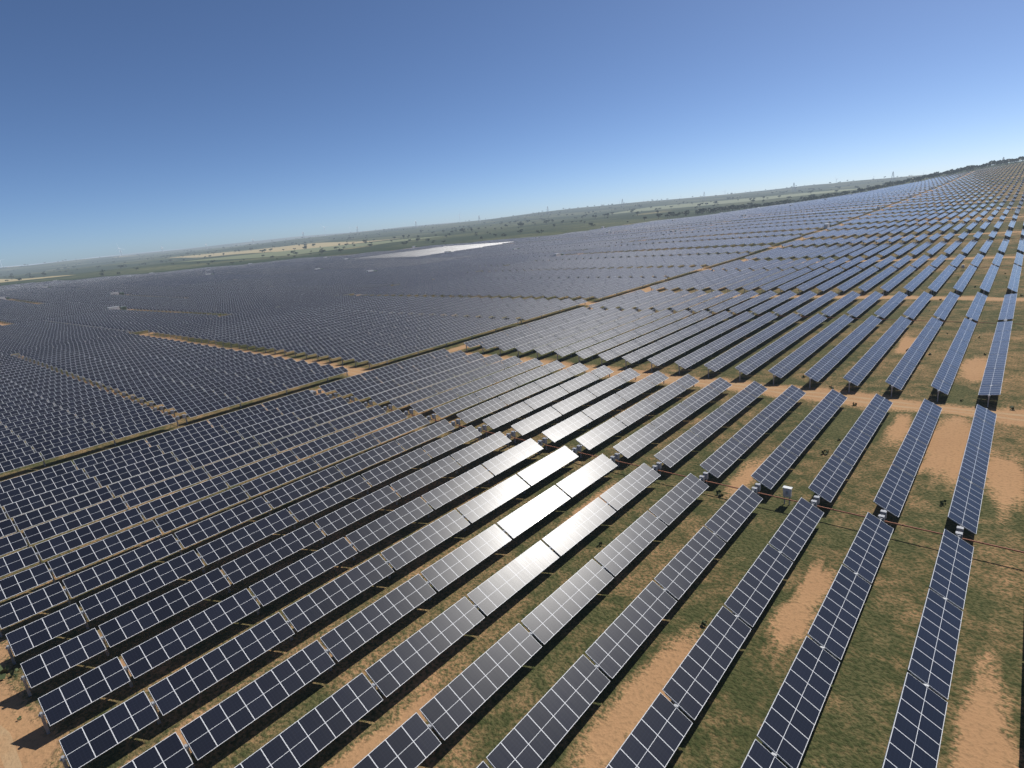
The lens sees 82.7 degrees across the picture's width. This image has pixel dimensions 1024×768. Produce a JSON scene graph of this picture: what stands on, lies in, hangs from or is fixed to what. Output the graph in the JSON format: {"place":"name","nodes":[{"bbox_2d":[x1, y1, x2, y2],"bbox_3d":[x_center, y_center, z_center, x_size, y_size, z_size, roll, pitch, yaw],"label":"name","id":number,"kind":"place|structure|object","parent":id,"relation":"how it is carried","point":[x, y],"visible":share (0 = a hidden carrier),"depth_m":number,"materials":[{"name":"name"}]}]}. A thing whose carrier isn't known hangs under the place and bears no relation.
{"place":"outdoors","nodes":[
{"label":"outdoors","id":0,"kind":"place"},
{"bbox_2d":[0,161,1023,767],"bbox_3d":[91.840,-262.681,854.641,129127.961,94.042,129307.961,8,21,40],"label":"ground","id":1,"kind":"structure","parent":0,"point":[854,721],"depth_m":47.42,"materials":[{"name":"green plant"}]},
{"bbox_2d":[0,275,70,282],"bbox_3d":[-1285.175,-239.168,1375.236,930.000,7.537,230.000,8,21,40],"label":"field stubble","id":2,"kind":"object","parent":1,"relation":"on","point":[3,280],"visible":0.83,"depth_m":1193.56,"materials":[{"name":"beige plant"}]},
{"bbox_2d":[170,238,398,257],"bbox_3d":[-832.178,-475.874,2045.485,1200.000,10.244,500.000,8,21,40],"label":"field stubble","id":3,"kind":"object","parent":1,"relation":"on","point":[297,247],"visible":0.82,"depth_m":1969.85,"materials":[{"name":"beige plant"}]},
{"bbox_2d":[174,235,448,262],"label":"pasture","id":4,"kind":"structure","parent":1,"relation":"on","point":[300,251],"depth_m":1395.99,"materials":[{"name":"green plant"}]},
{"bbox_2d":[0,173,923,265],"bbox_3d":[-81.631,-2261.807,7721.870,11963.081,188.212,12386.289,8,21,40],"label":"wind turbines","id":5,"kind":"object","parent":1,"relation":"on","point":[405,226],"visible":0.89,"depth_m":6751.55,"materials":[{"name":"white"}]},
{"bbox_2d":[0,172,969,309],"bbox_3d":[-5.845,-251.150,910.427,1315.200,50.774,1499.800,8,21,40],"label":"inverter stations","id":6,"kind":"structure","parent":1,"relation":"on","point":[557,254],"depth_m":468.72,"materials":[{"name":"white metal"}]},
{"bbox_2d":[0,160,1002,280],"bbox_3d":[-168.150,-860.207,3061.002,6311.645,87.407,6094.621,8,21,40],"label":"trees","id":7,"kind":"object","parent":1,"relation":"on","point":[449,234],"visible":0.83,"depth_m":1685.17,"materials":[{"name":"green plant"}]},
{"bbox_2d":[0,163,1023,767],"bbox_3d":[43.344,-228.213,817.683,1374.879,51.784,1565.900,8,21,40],"label":"solar panels","id":8,"kind":"object","parent":1,"relation":"on","point":[312,313],"visible":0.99,"depth_m":62.96,"materials":[{"name":"blue glass"}]},
{"bbox_2d":[0,273,1023,719],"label":"weeds between rows","id":9,"kind":"object","parent":1,"relation":"on","point":[2,671],"visible":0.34,"depth_m":46.39,"materials":[{"name":"green plant"}]},
{"bbox_2d":[0,164,1023,767],"bbox_3d":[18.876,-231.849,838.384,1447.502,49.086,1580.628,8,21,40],"label":"bare ground","id":10,"kind":"structure","parent":1,"relation":"on","point":[986,730],"depth_m":35.28,"materials":[{"name":"brown soil"}]},
{"bbox_2d":[15,163,1023,552],"bbox_3d":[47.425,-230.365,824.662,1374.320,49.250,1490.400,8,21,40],"label":"tracker drive lines","id":11,"kind":"structure","parent":1,"relation":"on","point":[763,493],"depth_m":59.58,"materials":[{"name":"grey metal"}]},
{"bbox_2d":[79,168,1013,504],"bbox_3d":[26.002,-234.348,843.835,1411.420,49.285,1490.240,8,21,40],"label":"combiner boxes","id":12,"kind":"object","parent":1,"relation":"on","point":[787,490],"visible":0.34,"depth_m":49.77,"materials":[{"name":"grey paint"}]},
{"bbox_2d":[120,157,1003,255],"bbox_3d":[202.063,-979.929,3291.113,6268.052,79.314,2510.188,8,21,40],"label":"transmission pylons","id":13,"kind":"object","parent":1,"relation":"on","point":[480,220],"visible":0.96,"depth_m":3437.98,"materials":[{"name":"silver metal"}]},
{"bbox_2d":[613,188,857,213],"bbox_3d":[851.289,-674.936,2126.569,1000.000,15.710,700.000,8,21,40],"label":"pasture","id":14,"kind":"structure","parent":1,"relation":"on","point":[720,202],"depth_m":2192.34,"materials":[{"name":"green plant"}]},
{"bbox_2d":[656,156,1023,218],"bbox_3d":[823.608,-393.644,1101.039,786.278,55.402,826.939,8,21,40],"label":"mesquite ridge line","id":15,"kind":"object","parent":1,"relation":"on","point":[809,198],"visible":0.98,"depth_m":1133.05,"materials":[{"name":"green plant"}]},
{"bbox_2d":[0,0,1023,266],"label":"sky","id":16,"kind":"structure","parent":0,"point":[139,126],"materials":[{"name":"blue"}]}
]}

